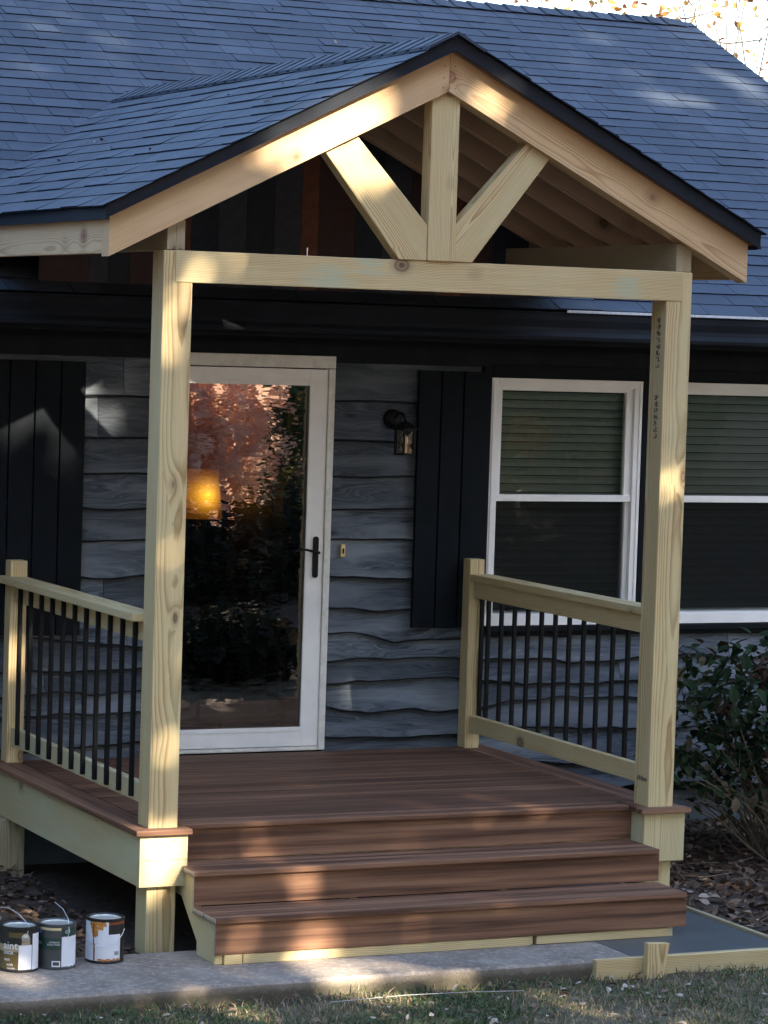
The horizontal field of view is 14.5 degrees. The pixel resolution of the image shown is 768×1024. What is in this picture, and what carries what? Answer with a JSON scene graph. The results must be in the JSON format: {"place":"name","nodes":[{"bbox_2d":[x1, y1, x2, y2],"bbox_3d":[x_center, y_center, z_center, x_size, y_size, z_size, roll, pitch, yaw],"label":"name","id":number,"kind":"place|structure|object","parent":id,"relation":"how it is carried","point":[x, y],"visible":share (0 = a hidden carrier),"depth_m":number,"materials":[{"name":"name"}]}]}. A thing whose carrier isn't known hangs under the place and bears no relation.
{"place":"outdoors","nodes":[
{"label":"outdoors","id":0,"kind":"place"},
{"bbox_2d":[0,941,630,1018],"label":"path","id":1,"kind":"structure","parent":0,"point":[159,978],"depth_m":13.06,"materials":[{"name":"concrete"}]},
{"bbox_2d":[0,907,39,972],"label":"paint can","id":2,"kind":"object","parent":1,"relation":"on","point":[19,942],"visible":1,"depth_m":12.90,"materials":[{"name":"metal"}]},
{"bbox_2d":[37,902,76,969],"bbox_3d":[-1.419,1.833,13.051,0.172,0.274,0.176,0,4,-25],"label":"paint can","id":3,"kind":"object","parent":1,"relation":"on","point":[57,945],"visible":1,"depth_m":12.98,"materials":[{"name":"metal"}]},
{"bbox_2d":[85,912,124,963],"bbox_3d":[-1.223,1.869,13.198,0.176,0.195,0.186,0,4,-25],"label":"paint can","id":4,"kind":"object","parent":1,"relation":"on","point":[104,937],"visible":1,"depth_m":13.13,"materials":[{"name":"metal"}]},
{"bbox_2d":[0,818,767,1023],"bbox_3d":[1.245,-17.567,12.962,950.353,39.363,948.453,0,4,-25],"label":"ground","id":5,"kind":"structure","parent":0,"point":[87,887],"depth_m":13.81,"materials":[{"name":"soil"}]},
{"bbox_2d":[0,31,766,964],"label":"porch","id":6,"kind":"object","parent":5,"relation":"on","point":[458,163],"visible":0.99,"depth_m":14.17,"materials":[{"name":"brown wood"}]},
{"bbox_2d":[0,0,767,864],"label":"house","id":7,"kind":"structure","parent":5,"relation":"on","point":[528,420],"depth_m":16.56,"materials":[{"name":"grey wood"}]},
{"bbox_2d":[180,469,221,729],"bbox_3d":[-1.047,0.490,16.927,0.280,1.456,0.280,0,4,-25],"label":"floor lamp","id":8,"kind":"object","parent":7,"relation":"on","point":[203,497],"visible":0.89,"depth_m":16.88,"materials":[{"name":"metal"}]},
{"bbox_2d":[179,366,327,749],"bbox_3d":[-0.757,0.246,15.883,0.955,2.015,0.098,0,4,-25],"label":"storm door","id":9,"kind":"structure","parent":7,"relation":"in","point":[316,380],"depth_m":16.04,"materials":[{"name":"white plastic"}]},
{"bbox_2d":[222,366,293,728],"bbox_3d":[-0.700,0.222,16.565,0.045,2.040,0.810,0,4,-25],"label":"inner door","id":10,"kind":"structure","parent":7,"relation":"in","point":[261,419],"depth_m":16.50,"materials":[{"name":"glass"}]},
{"bbox_2d":[340,544,344,556],"bbox_3d":[-0.222,0.207,16.141,0.025,0.069,0.025,0,4,-25],"label":"doorbell","id":11,"kind":"object","parent":7,"relation":"attached to","point":[342,550],"visible":1,"depth_m":16.13,"materials":[{"name":"gold metal"}]},
{"bbox_2d":[383,409,416,455],"bbox_3d":[0.098,-0.428,16.157,0.144,0.241,0.198,0,4,-25],"label":"wall lantern","id":12,"kind":"object","parent":7,"relation":"attached to","point":[392,418],"depth_m":16.12,"materials":[{"name":"black metal"}]},
{"bbox_2d":[484,378,642,625],"bbox_3d":[0.975,-0.057,16.753,0.970,1.363,0.150,0,4,-25],"label":"window","id":13,"kind":"structure","parent":7,"relation":"in","point":[512,495],"depth_m":16.81,"materials":[{"name":"white plastic"}]},
{"bbox_2d":[679,383,767,622],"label":"window","id":14,"kind":"structure","parent":7,"relation":"in","point":[740,538],"depth_m":17.26,"materials":[{"name":"white plastic"}]},
{"bbox_2d":[0,814,767,957],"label":"leaf litter","id":15,"kind":"object","parent":5,"relation":"on","point":[707,883],"visible":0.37,"depth_m":15.36,"materials":[{"name":"brown plant"}]},
{"bbox_2d":[20,8,767,1023],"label":"fallen leaves","id":16,"kind":"object","parent":5,"relation":"on","point":[562,990],"visible":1,"depth_m":12.88,"materials":[{"name":"brown plant"}]},
{"bbox_2d":[329,990,523,1002],"bbox_3d":[0.187,2.075,12.920,0.920,0.015,0.017,0,4,-24],"label":"string line","id":17,"kind":"object","parent":5,"relation":"on","point":[424,994],"visible":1,"depth_m":12.92,"materials":[{"name":"white"}]},
{"bbox_2d":[487,0,664,16],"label":"autumn tree","id":18,"kind":"object","parent":5,"relation":"on","point":[592,3],"visible":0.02,"depth_m":36.26,"materials":[{"name":"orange plant"}]},
{"bbox_2d":[463,883,767,955],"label":"new path section","id":19,"kind":"object","parent":5,"relation":"on","point":[698,933],"visible":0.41,"depth_m":14.07,"materials":[{"name":"concrete"}]},
{"bbox_2d":[642,942,669,978],"bbox_3d":[1.226,2.083,13.611,0.123,0.278,0.038,0,4,-25],"label":"form stake","id":20,"kind":"object","parent":5,"relation":"on","point":[655,958],"visible":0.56,"depth_m":13.59,"materials":[{"name":"brown wood"}]},
{"bbox_2d":[588,0,767,78],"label":"autumn tree","id":21,"kind":"object","parent":5,"relation":"on","point":[739,24],"visible":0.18,"depth_m":35.51,"materials":[{"name":"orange plant"}]},
{"bbox_2d":[592,947,767,980],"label":"form board","id":22,"kind":"object","parent":5,"relation":"on","point":[633,965],"visible":0.7,"depth_m":13.71,"materials":[{"name":"brown wood"}]},
{"bbox_2d":[614,883,767,939],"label":"edge form","id":23,"kind":"object","parent":5,"relation":"on","point":[729,923],"visible":0.08,"depth_m":14.47,"materials":[{"name":"grey metal"}]},
{"bbox_2d":[632,627,767,862],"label":"hydrangea bush","id":24,"kind":"object","parent":5,"relation":"on","point":[747,760],"visible":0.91,"depth_m":16.14,"materials":[{"name":"green plant"}]},
{"bbox_2d":[655,0,767,76],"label":"autumn tree","id":25,"kind":"object","parent":5,"relation":"on","point":[734,6],"visible":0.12,"depth_m":38.04,"materials":[{"name":"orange plant"}]},
{"bbox_2d":[0,962,767,1023],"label":"grass","id":26,"kind":"structure","parent":0,"point":[471,995],"depth_m":12.83,"materials":[{"name":"green plant"}]},
{"bbox_2d":[460,0,767,81],"label":"sky","id":27,"kind":"structure","parent":0,"point":[752,26],"materials":[{"name":"white"}]}
]}

